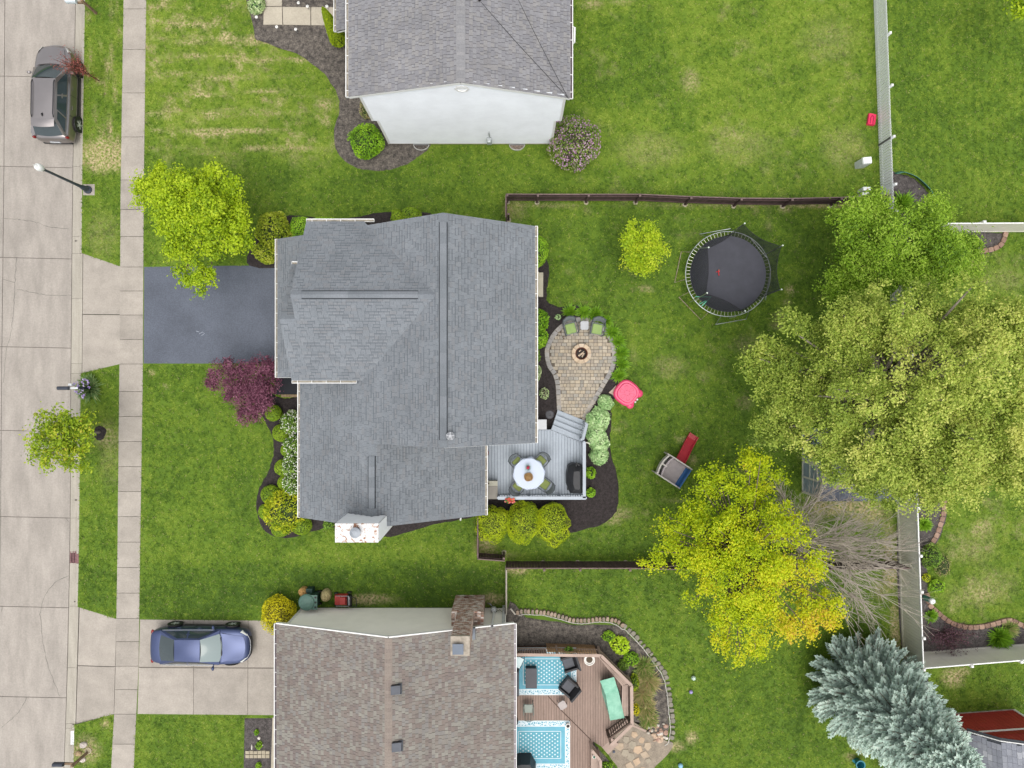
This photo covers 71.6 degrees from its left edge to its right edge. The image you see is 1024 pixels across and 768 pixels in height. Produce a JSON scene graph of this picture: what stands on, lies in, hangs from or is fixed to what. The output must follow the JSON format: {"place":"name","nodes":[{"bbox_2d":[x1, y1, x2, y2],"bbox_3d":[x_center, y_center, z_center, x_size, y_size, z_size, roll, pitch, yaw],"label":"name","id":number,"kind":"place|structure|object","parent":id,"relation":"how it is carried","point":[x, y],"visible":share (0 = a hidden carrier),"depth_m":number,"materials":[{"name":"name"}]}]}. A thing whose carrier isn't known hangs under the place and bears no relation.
{"place":"outdoors","nodes":[
{"label":"outdoors","id":0,"kind":"place"},
{"bbox_2d":[0,0,75,767],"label":"road","id":1,"kind":"structure","parent":0,"point":[36,219],"depth_m":35.62,"materials":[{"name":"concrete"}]},
{"bbox_2d":[27,45,82,143],"bbox_3d":[-22.432,-14.285,34.772,2.310,1.795,4.789,0,90,0],"label":"suv","id":2,"kind":"object","parent":1,"relation":"on","point":[54,107],"visible":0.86,"depth_m":34.38,"materials":[{"name":"grey metal"}]},
{"bbox_2d":[64,0,84,767],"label":"kerb","id":3,"kind":"structure","parent":1,"relation":"on","point":[76,367],"depth_m":35.63,"materials":[{"name":"concrete"}]},
{"bbox_2d":[74,714,113,767],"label":"verge lawn","id":4,"kind":"structure","parent":0,"point":[99,742],"depth_m":35.50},
{"bbox_2d":[76,608,115,723],"bbox_3d":[-20.810,14.100,35.635,2.070,0.301,5.900,0,90,0],"label":"drive apron","id":5,"kind":"object","parent":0,"point":[96,668],"visible":1,"depth_m":35.54,"materials":[{"name":"concrete"}]},
{"bbox_2d":[78,364,119,618],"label":"verge lawn","id":6,"kind":"structure","parent":0,"point":[95,505],"depth_m":35.50,"materials":[{"name":"plant"}]},
{"bbox_2d":[18,401,100,478],"bbox_3d":[-20.658,2.539,33.344,3.433,4.512,3.433,10,90,0],"label":"street tree","id":7,"kind":"object","parent":6,"relation":"on","point":[70,431],"visible":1,"depth_m":32.21,"materials":[{"name":"green plant"}]},
{"bbox_2d":[73,373,105,403],"bbox_3d":[-21.021,0.240,35.024,1.687,0.852,1.631,0,90,0],"label":"iris clump","id":8,"kind":"object","parent":6,"relation":"on","point":[91,383],"visible":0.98,"depth_m":35.19,"materials":[{"name":"green plant"}]},
{"bbox_2d":[82,254,119,372],"bbox_3d":[-20.558,-3.538,35.635,1.965,0.301,6.025,0,90,0],"label":"drive apron","id":9,"kind":"object","parent":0,"point":[101,321],"visible":1,"depth_m":35.54,"materials":[{"name":"concrete"}]},
{"bbox_2d":[82,0,123,265],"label":"verge lawn","id":10,"kind":"structure","parent":0,"point":[100,163],"depth_m":35.50,"materials":[{"name":"plant"}]},
{"bbox_2d":[49,45,99,80],"bbox_3d":[-20.629,-15.018,33.914,2.467,3.174,1.470,33,90,0],"label":"sapling","id":11,"kind":"object","parent":10,"relation":"on","point":[71,66],"visible":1,"depth_m":33.58,"materials":[{"name":"red plant"}]},
{"bbox_2d":[83,184,94,194],"bbox_3d":[-21.150,-9.713,35.520,0.576,0.080,0.551,0,90,0],"label":"lamp pad","id":12,"kind":"object","parent":10,"relation":"on","point":[92,186],"visible":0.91,"depth_m":35.48,"materials":[{"name":"concrete"}]},
{"bbox_2d":[33,163,91,193],"bbox_3d":[-21.175,-9.700,33.440,0.400,4.120,0.390,0,90,0],"label":"street lamp","id":13,"kind":"object","parent":12,"relation":"on","point":[41,168],"visible":1,"depth_m":33.49,"materials":[{"name":"metal"}]},
{"bbox_2d":[111,0,145,767],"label":"sidewalk","id":14,"kind":"structure","parent":0,"point":[131,327],"depth_m":35.48,"materials":[{"name":"concrete"}]},
{"bbox_2d":[137,619,273,714],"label":"concrete driveway","id":15,"kind":"structure","parent":0,"point":[246,687],"depth_m":35.48,"materials":[{"name":"concrete"}]},
{"bbox_2d":[150,621,252,670],"bbox_3d":[-15.239,12.828,34.785,4.937,1.480,2.210,0,90,0],"label":"sedan","id":16,"kind":"object","parent":15,"relation":"on","point":[177,643],"visible":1,"depth_m":34.47,"materials":[{"name":"blue paint"}]},
{"bbox_2d":[144,266,274,363],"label":"driveway","id":17,"kind":"structure","parent":0,"point":[233,314],"depth_m":35.49,"materials":[{"name":"asphalt"}]},
{"bbox_2d":[274,378,296,394],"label":"entry walk","id":18,"kind":"structure","parent":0,"point":[288,386],"depth_m":35.45,"materials":[{"name":"concrete"}]},
{"bbox_2d":[263,0,332,25],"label":"front path","id":19,"kind":"structure","parent":0,"point":[299,16],"depth_m":35.41,"materials":[{"name":"beige concrete"}]},
{"bbox_2d":[72,0,1023,767],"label":"lawn","id":20,"kind":"structure","parent":0,"point":[564,188],"depth_m":35.50,"materials":[{"name":"plant"}]},
{"bbox_2d":[128,157,258,299],"bbox_3d":[-13.883,-7.426,32.524,5.254,6.155,6.409,-25,90,0],"label":"maple tree","id":21,"kind":"object","parent":20,"relation":"on","point":[206,198],"visible":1,"depth_m":30.97,"materials":[{"name":"green plant"}]},
{"bbox_2d":[244,718,272,767],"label":"mulch bed","id":22,"kind":"object","parent":20,"relation":"on","point":[263,726],"visible":0.67,"depth_m":35.45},
{"bbox_2d":[260,593,296,634],"bbox_3d":[-11.455,11.280,34.767,1.780,1.567,1.917,0,90,0],"label":"yellow bush","id":23,"kind":"object","parent":20,"relation":"on","point":[278,610],"visible":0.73,"depth_m":34.40,"materials":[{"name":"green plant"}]},
{"bbox_2d":[298,586,321,610],"bbox_3d":[-9.938,10.567,34.950,0.920,1.100,0.927,0,90,0],"label":"garbage bin","id":24,"kind":"object","parent":20,"relation":"on","point":[309,600],"visible":1,"depth_m":34.52,"materials":[{"name":"green plastic"}]},
{"bbox_2d":[246,0,430,170],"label":"mulch bed","id":25,"kind":"object","parent":20,"relation":"on","point":[313,45],"visible":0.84,"depth_m":35.45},
{"bbox_2d":[247,0,265,15],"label":"hosta","id":26,"kind":"object","parent":25,"relation":"on","point":[256,7],"visible":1,"depth_m":35.15,"materials":[{"name":"green plant"}]},
{"bbox_2d":[321,6,344,47],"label":"columnar cedar","id":27,"kind":"object","parent":25,"relation":"on","point":[336,39],"visible":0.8,"depth_m":33.92,"materials":[{"name":"green plant"}]},
{"bbox_2d":[347,122,384,159],"bbox_3d":[-7.176,-11.967,34.886,1.696,1.328,1.822,-29,90,0],"label":"round bush","id":28,"kind":"object","parent":25,"relation":"on","point":[364,141],"visible":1,"depth_m":34.63,"materials":[{"name":"green plant"}]},
{"bbox_2d":[247,212,431,267],"bbox_3d":[-8.419,-7.254,35.485,9.863,0.070,2.666,-3,90,0],"label":"mulch bed","id":29,"kind":"object","parent":20,"relation":"on","point":[253,261],"visible":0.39,"depth_m":35.45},
{"bbox_2d":[251,241,274,264],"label":"leafy shrub","id":30,"kind":"object","parent":29,"relation":"on","point":[264,254],"visible":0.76,"depth_m":34.41,"materials":[{"name":"green plant"}]},
{"bbox_2d":[254,211,292,251],"bbox_3d":[-11.600,-7.427,34.633,1.741,1.835,1.976,-23,90,0],"label":"leafy shrub","id":31,"kind":"object","parent":29,"relation":"on","point":[271,227],"visible":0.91,"depth_m":34.12,"materials":[{"name":"green plant"}]},
{"bbox_2d":[290,216,308,236],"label":"boxwood","id":32,"kind":"object","parent":29,"relation":"on","point":[299,224],"visible":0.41,"depth_m":34.16,"materials":[{"name":"green plant"}]},
{"bbox_2d":[334,591,356,606],"bbox_3d":[-8.229,10.706,35.100,1.280,0.794,0.713,0,90,0],"label":"lawn mower","id":33,"kind":"object","parent":20,"relation":"on","point":[343,599],"visible":1,"depth_m":35.16,"materials":[{"name":"red plastic"}]},
{"bbox_2d":[255,394,472,537],"bbox_3d":[-7.131,4.039,35.485,11.735,0.070,7.431,0,90,0],"label":"mulch bed","id":34,"kind":"object","parent":20,"relation":"on","point":[272,477],"visible":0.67,"depth_m":35.45,"materials":[{"name":"soil"}]},
{"bbox_2d":[202,351,283,427],"bbox_3d":[-12.698,0.284,34.118,4.210,2.967,3.668,0,90,0],"label":"japanese maple","id":35,"kind":"object","parent":34,"relation":"on","point":[255,391],"visible":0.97,"depth_m":33.36,"materials":[{"name":"purple plant"}]},
{"bbox_2d":[260,485,279,503],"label":"boxwood","id":36,"kind":"object","parent":34,"relation":"on","point":[266,492],"visible":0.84,"depth_m":34.87,"materials":[{"name":"green plant"}]},
{"bbox_2d":[262,489,305,533],"bbox_3d":[-11.104,6.200,34.789,2.192,1.521,2.089,25,90,0],"label":"nandina","id":37,"kind":"object","parent":34,"relation":"on","point":[282,512],"visible":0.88,"depth_m":34.38,"materials":[{"name":"yellow plant"}]},
{"bbox_2d":[279,409,296,434],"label":"flowering shrub","id":38,"kind":"object","parent":34,"relation":"on","point":[288,422],"visible":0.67,"depth_m":34.36,"materials":[{"name":"green plant"}]},
{"bbox_2d":[281,454,296,475],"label":"flowering shrub","id":39,"kind":"object","parent":34,"relation":"on","point":[289,465],"visible":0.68,"depth_m":34.33,"materials":[{"name":"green plant"}]},
{"bbox_2d":[282,473,296,495],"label":"flowering shrub","id":40,"kind":"object","parent":34,"relation":"on","point":[289,482],"visible":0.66,"depth_m":34.33,"materials":[{"name":"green plant"}]},
{"bbox_2d":[282,433,296,456],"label":"flowering shrub","id":41,"kind":"object","parent":34,"relation":"on","point":[290,442],"visible":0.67,"depth_m":34.35,"materials":[{"name":"green plant"}]},
{"bbox_2d":[291,518,311,534],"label":"boxwood","id":42,"kind":"object","parent":34,"relation":"on","point":[302,528],"visible":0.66,"depth_m":34.87,"materials":[{"name":"green plant"}]},
{"bbox_2d":[274,605,516,767],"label":"house","id":43,"kind":"structure","parent":20,"relation":"on","point":[378,688],"depth_m":31.96,"materials":[{"name":"brown"}]},
{"bbox_2d":[451,595,484,655],"bbox_3d":[-2.067,11.010,32.515,1.513,5.970,0.980,0,90,0],"label":"chimney","id":44,"kind":"object","parent":43,"relation":"on","point":[467,613],"visible":1,"depth_m":32.28,"materials":[{"name":"red brick"}]},
{"bbox_2d":[275,213,537,525],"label":"house","id":45,"kind":"structure","parent":20,"relation":"on","point":[406,355],"depth_m":29.32,"materials":[{"name":"tile"}]},
{"bbox_2d":[335,513,391,542],"bbox_3d":[-6.232,5.967,31.843,1.802,7.315,0.791,0,90,0],"label":"chimney","id":46,"kind":"object","parent":45,"relation":"attached to","point":[351,528],"visible":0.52,"depth_m":28.50,"materials":[{"name":"white"}]},
{"bbox_2d":[333,0,575,143],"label":"house","id":47,"kind":"structure","parent":20,"relation":"on","point":[444,72],"depth_m":28.99,"materials":[{"name":"grey wood"}]},
{"bbox_2d":[488,259,625,532],"bbox_3d":[1.933,-0.063,35.485,7.649,0.070,15.132,0,90,0],"label":"mulch bed","id":48,"kind":"object","parent":20,"relation":"on","point":[599,508],"visible":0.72,"depth_m":35.45,"materials":[{"name":"soil"}]},
{"bbox_2d":[475,505,511,544],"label":"golden evergreen","id":49,"kind":"object","parent":48,"relation":"on","point":[492,524],"visible":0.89,"depth_m":34.16,"materials":[{"name":"yellow plant"}]},
{"bbox_2d":[506,500,540,545],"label":"golden evergreen","id":50,"kind":"object","parent":48,"relation":"on","point":[524,521],"visible":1,"depth_m":34.05,"materials":[{"name":"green plant"}]},
{"bbox_2d":[488,410,589,499],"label":"deck","id":51,"kind":"structure","parent":48,"relation":"on","point":[562,443],"depth_m":34.88,"materials":[{"name":"wood"}]},
{"bbox_2d":[566,462,582,492],"bbox_3d":[3.021,4.477,34.290,0.786,1.180,1.573,0,90,0],"label":"covered grill","id":52,"kind":"object","parent":51,"relation":"on","point":[574,477],"visible":1,"depth_m":33.88,"materials":[{"name":"black plastic"}]},
{"bbox_2d":[538,235,548,267],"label":"boxwood","id":53,"kind":"object","parent":48,"relation":"on","point":[542,251],"visible":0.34,"depth_m":34.50,"materials":[{"name":"green plant"}]},
{"bbox_2d":[538,308,549,331],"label":"hydrangea","id":54,"kind":"object","parent":48,"relation":"on","point":[543,319],"visible":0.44,"depth_m":34.61,"materials":[{"name":"green plant"}]},
{"bbox_2d":[535,502,570,547],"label":"golden evergreen","id":55,"kind":"object","parent":48,"relation":"on","point":[553,528],"visible":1,"depth_m":34.18,"materials":[{"name":"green plant"}]},
{"bbox_2d":[585,426,606,442],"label":"hosta","id":56,"kind":"object","parent":48,"relation":"on","point":[593,432],"visible":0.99,"depth_m":35.01,"materials":[{"name":"green plant"}]},
{"bbox_2d":[585,405,609,429],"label":"hosta","id":57,"kind":"object","parent":48,"relation":"on","point":[597,416],"visible":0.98,"depth_m":35.01,"materials":[{"name":"green plant"}]},
{"bbox_2d":[588,449,608,465],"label":"hosta","id":58,"kind":"object","parent":48,"relation":"on","point":[599,457],"visible":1,"depth_m":35.01,"materials":[{"name":"green plant"}]},
{"bbox_2d":[589,436,609,450],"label":"hosta","id":59,"kind":"object","parent":48,"relation":"on","point":[599,443],"visible":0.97,"depth_m":34.99,"materials":[{"name":"green plant"}]},
{"bbox_2d":[546,114,600,172],"bbox_3d":[3.017,-11.700,34.421,2.646,2.259,2.760,0,90,0],"label":"lilac bush","id":60,"kind":"object","parent":20,"relation":"on","point":[575,146],"visible":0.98,"depth_m":33.99,"materials":[{"name":"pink plant"}]},
{"bbox_2d":[544,317,616,419],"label":"patio","id":61,"kind":"structure","parent":20,"relation":"on","point":[579,387],"depth_m":35.41,"materials":[{"name":"stone"}]},
{"bbox_2d":[562,316,578,336],"bbox_3d":[2.847,-2.861,34.884,0.748,1.073,0.901,-15,90,0],"label":"patio chair","id":62,"kind":"object","parent":61,"relation":"on","point":[570,328],"visible":1,"depth_m":34.86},
{"bbox_2d":[571,344,590,362],"bbox_3d":[3.441,-1.510,35.270,0.970,0.300,0.970,0,90,0],"label":"fire pit","id":63,"kind":"object","parent":61,"relation":"on","point":[580,353],"visible":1,"depth_m":35.13,"materials":[{"name":"stone"}]},
{"bbox_2d":[588,316,606,336],"bbox_3d":[4.209,-2.839,34.884,0.748,1.073,0.901,10,90,0],"label":"patio chair","id":64,"kind":"object","parent":61,"relation":"on","point":[596,328],"visible":1,"depth_m":34.86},
{"bbox_2d":[506,601,668,767],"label":"mulch bed","id":65,"kind":"object","parent":20,"relation":"on","point":[532,632],"visible":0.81,"depth_m":35.45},
{"bbox_2d":[517,643,646,767],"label":"deck","id":66,"kind":"structure","parent":65,"relation":"on","point":[585,713],"depth_m":34.88,"materials":[{"name":"wood"}]},
{"bbox_2d":[517,721,569,767],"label":"outdoor rug","id":67,"kind":"object","parent":66,"relation":"on","point":[545,744],"visible":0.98,"depth_m":34.86,"materials":[{"name":"fabric"}]},
{"bbox_2d":[517,753,535,767],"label":"covered grill","id":68,"kind":"object","parent":67,"relation":"on","point":[525,760],"visible":0.82,"depth_m":34.34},
{"bbox_2d":[518,648,576,694],"bbox_3d":[1.638,14.112,34.865,3.061,0.016,2.334,0,90,0],"label":"outdoor rug","id":69,"kind":"object","parent":66,"relation":"on","point":[551,675],"visible":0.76,"depth_m":34.86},
{"bbox_2d":[526,666,536,688],"bbox_3d":[0.934,14.294,34.660,0.550,0.420,0.970,0,90,0],"label":"coffee table","id":70,"kind":"object","parent":69,"relation":"on","point":[531,677],"visible":1,"depth_m":34.45,"materials":[{"name":"black wicker"}]},
{"bbox_2d":[558,675,581,702],"bbox_3d":[2.800,14.754,34.465,0.825,0.840,0.740,40,90,0],"label":"club chair","id":71,"kind":"object","parent":69,"relation":"on","point":[569,687],"visible":1,"depth_m":34.44,"materials":[{"name":"black wicker"}]},
{"bbox_2d":[560,653,581,673],"bbox_3d":[2.834,13.518,34.465,0.825,0.840,0.740,-18,90,0],"label":"club chair","id":72,"kind":"object","parent":69,"relation":"on","point":[570,664],"visible":0.83,"depth_m":34.45,"materials":[{"name":"black wicker"}]},
{"bbox_2d":[600,677,625,719],"bbox_3d":[4.891,15.303,34.495,0.843,0.730,2.336,-16,90,0],"label":"covered lounger","id":73,"kind":"object","parent":66,"relation":"on","point":[611,694],"visible":1,"depth_m":34.39,"materials":[{"name":"fabric"}]},
{"bbox_2d":[609,635,630,654],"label":"lime hosta","id":74,"kind":"object","parent":65,"relation":"on","point":[619,645],"visible":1,"depth_m":35.13,"materials":[{"name":"green plant"}]},
{"bbox_2d":[633,682,654,709],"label":"grass clump","id":75,"kind":"object","parent":65,"relation":"on","point":[640,697],"visible":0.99,"depth_m":35.27,"materials":[{"name":"beige plant"}]},
{"bbox_2d":[633,653,656,682],"bbox_3d":[6.599,14.153,35.209,1.396,0.482,1.498,0,90,0],"label":"grass clump","id":76,"kind":"object","parent":65,"relation":"on","point":[645,664],"visible":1,"depth_m":35.28,"materials":[{"name":"green plant"}]},
{"bbox_2d":[634,697,659,720],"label":"grass clump","id":77,"kind":"object","parent":65,"relation":"on","point":[649,710],"visible":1,"depth_m":35.25,"materials":[{"name":"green plant"}]},
{"bbox_2d":[637,669,664,694],"bbox_3d":[6.819,14.817,35.190,1.788,0.521,1.465,0,90,0],"label":"grass clump","id":78,"kind":"object","parent":65,"relation":"on","point":[654,683],"visible":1,"depth_m":35.25,"materials":[{"name":"beige plant"}]},
{"bbox_2d":[516,608,674,745],"bbox_3d":[5.030,13.565,35.420,10.240,0.200,3.296,41,90,0],"label":"stone border","id":79,"kind":"object","parent":20,"relation":"on","point":[637,638],"visible":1,"depth_m":35.41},
{"bbox_2d":[613,380,642,408],"bbox_3d":[5.741,0.477,35.322,1.300,0.356,1.200,38,90,0],"label":"sandbox","id":80,"kind":"object","parent":20,"relation":"on","point":[627,393],"visible":1,"depth_m":35.18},
{"bbox_2d":[609,722,672,767],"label":"flagstone terrace","id":81,"kind":"structure","parent":20,"relation":"on","point":[636,748],"depth_m":35.45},
{"bbox_2d":[618,215,670,278],"bbox_3d":[6.140,-6.340,33.877,2.497,3.448,2.954,0,90,0],"label":"tree","id":82,"kind":"object","parent":20,"relation":"on","point":[642,261],"visible":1,"depth_m":32.77,"materials":[{"name":"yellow plant"}]},
{"bbox_2d":[652,432,697,488],"bbox_3d":[8.287,3.613,34.925,1.475,1.150,2.660,33,90,0],"label":"climbing frame","id":83,"kind":"object","parent":20,"relation":"on","point":[676,471],"visible":1,"depth_m":34.89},
{"bbox_2d":[506,193,891,208],"bbox_3d":[8.981,-8.985,34.870,18.693,1.300,0.443,0,90,0],"label":"board fence","id":84,"kind":"object","parent":20,"relation":"on","point":[731,201],"visible":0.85,"depth_m":34.84,"materials":[{"name":"wood"}]},
{"bbox_2d":[506,560,910,570],"bbox_3d":[9.425,8.955,34.770,19.451,1.500,0.316,0,90,0],"label":"board fence","id":85,"kind":"object","parent":20,"relation":"on","point":[580,565],"visible":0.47,"depth_m":34.60,"materials":[{"name":"wood"}]},
{"bbox_2d":[674,223,783,324],"bbox_3d":[10.520,-5.361,34.169,4.827,2.577,4.820,0,90,0],"label":"trampoline","id":86,"kind":"object","parent":20,"relation":"on","point":[743,258],"visible":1,"depth_m":34.60,"materials":[{"name":"fabric"}]},
{"bbox_2d":[634,444,848,677],"bbox_3d":[9.746,7.651,31.770,7.844,7.670,9.112,-28,90,0],"label":"yellow tree","id":87,"kind":"object","parent":20,"relation":"on","point":[739,545],"visible":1,"depth_m":29.79,"materials":[{"name":"plant"}]},
{"bbox_2d":[757,442,939,651],"bbox_3d":[15.155,7.368,32.172,11.122,6.876,7.987,28,90,0],"label":"bare tree","id":88,"kind":"object","parent":20,"relation":"on","point":[848,542],"visible":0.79,"depth_m":31.68,"materials":[{"name":"grey plant"}]},
{"bbox_2d":[802,428,900,500],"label":"shed","id":89,"kind":"structure","parent":20,"relation":"on","point":[808,473],"depth_m":33.57,"materials":[{"name":"stone"}]},
{"bbox_2d":[802,460,817,481],"bbox_3d":[14.489,4.230,34.513,0.053,1.795,0.830,0,90,0],"label":"door","id":90,"kind":"structure","parent":89,"relation":"in","point":[808,472],"depth_m":34.52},
{"bbox_2d":[732,266,1023,520],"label":"tree","id":91,"kind":"object","parent":20,"relation":"on","point":[936,412],"visible":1,"depth_m":26.31,"materials":[{"name":"green plant"}]},
{"bbox_2d":[874,0,897,211],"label":"picket fence","id":92,"kind":"object","parent":20,"relation":"on","point":[880,17],"visible":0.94,"depth_m":34.84,"materials":[{"name":"white plastic"}]},
{"bbox_2d":[806,627,985,767],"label":"blue spruce","id":93,"kind":"object","parent":20,"relation":"on","point":[882,701],"visible":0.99,"depth_m":30.95,"materials":[{"name":"grey plant"}]},
{"bbox_2d":[812,182,995,309],"bbox_3d":[16.908,-5.408,31.942,7.626,7.319,6.716,0,90,0],"label":"green tree","id":94,"kind":"object","parent":20,"relation":"on","point":[936,247],"visible":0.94,"depth_m":29.93,"materials":[{"name":"green plant"}]},
{"bbox_2d":[881,171,927,227],"bbox_3d":[19.790,-9.139,35.485,2.784,0.070,3.144,0,90,0],"label":"mulch bed","id":95,"kind":"object","parent":20,"relation":"on","point":[905,184],"visible":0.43,"depth_m":35.45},
{"bbox_2d":[894,190,914,214],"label":"grass clump","id":96,"kind":"object","parent":95,"relation":"on","point":[904,200],"visible":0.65,"depth_m":35.23,"materials":[{"name":"green plant"}]},
{"bbox_2d":[890,233,925,667],"bbox_3d":[19.190,3.099,34.528,0.219,1.945,20.711,-2,90,0],"label":"vinyl fence","id":97,"kind":"object","parent":20,"relation":"on","point":[913,637],"visible":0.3,"depth_m":34.43,"materials":[{"name":"plastic"}]},
{"bbox_2d":[897,493,1023,659],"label":"mulch bed","id":98,"kind":"object","parent":20,"relation":"on","point":[982,635],"visible":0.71,"depth_m":35.45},
{"bbox_2d":[920,542,943,569],"bbox_3d":[20.772,8.496,35.136,1.060,0.828,1.392,0,90,0],"label":"garden shrub","id":99,"kind":"object","parent":98,"relation":"on","point":[932,557],"visible":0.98,"depth_m":34.97,"materials":[{"name":"green plant"}]},
{"bbox_2d":[935,552,951,576],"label":"garden shrub","id":100,"kind":"object","parent":98,"relation":"on","point":[943,568],"visible":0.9,"depth_m":35.16,"materials":[{"name":"green plant"}]},
{"bbox_2d":[925,619,978,655],"bbox_3d":[21.630,12.501,34.918,2.715,1.082,1.907,0,90,0],"label":"barberry","id":101,"kind":"object","parent":98,"relation":"on","point":[941,636],"visible":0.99,"depth_m":34.91,"materials":[{"name":"purple plant"}]},
{"bbox_2d":[904,644,1023,671],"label":"vinyl fence","id":102,"kind":"object","parent":98,"relation":"on","point":[982,655],"visible":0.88,"depth_m":34.42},
{"bbox_2d":[987,626,1014,648],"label":"grass clump","id":103,"kind":"object","parent":98,"relation":"on","point":[1001,637],"visible":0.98,"depth_m":35.23,"materials":[{"name":"green plant"}]},
{"bbox_2d":[924,592,1023,629],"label":"block edging","id":104,"kind":"object","parent":20,"relation":"on","point":[998,622],"visible":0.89,"depth_m":35.38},
{"bbox_2d":[953,232,1001,253],"bbox_3d":[23.034,-6.985,35.485,3.440,0.070,1.331,0,90,0],"label":"mulch bed","id":105,"kind":"object","parent":20,"relation":"on","point":[995,238],"visible":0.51,"depth_m":35.45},
{"bbox_2d":[943,220,1023,231],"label":"vinyl fence","id":106,"kind":"object","parent":20,"relation":"on","point":[984,226],"visible":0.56,"depth_m":34.24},
{"bbox_2d":[952,709,1023,767],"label":"shed","id":107,"kind":"structure","parent":20,"relation":"on","point":[997,736],"depth_m":33.17,"materials":[{"name":"brown wood"}]},
{"bbox_2d":[1002,0,1023,20],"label":"corner tree","id":108,"kind":"object","parent":20,"relation":"on","point":[1019,5],"visible":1,"depth_m":31.50,"materials":[{"name":"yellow plant"}]},
{"bbox_3d":[0.817,4.328,34.521,1.400,0.721,1.400,0,90,0],"label":"round table","id":109,"kind":"object","parent":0,"visible":0},
{"bbox_2d":[512,456,545,489],"bbox_3d":[0.817,4.328,34.288,1.660,0.285,1.660,0,90,0],"label":"tablecloth","id":110,"kind":"object","parent":109,"relation":"on","point":[537,471],"visible":1,"depth_m":34.15,"materials":[{"name":"fabric"}]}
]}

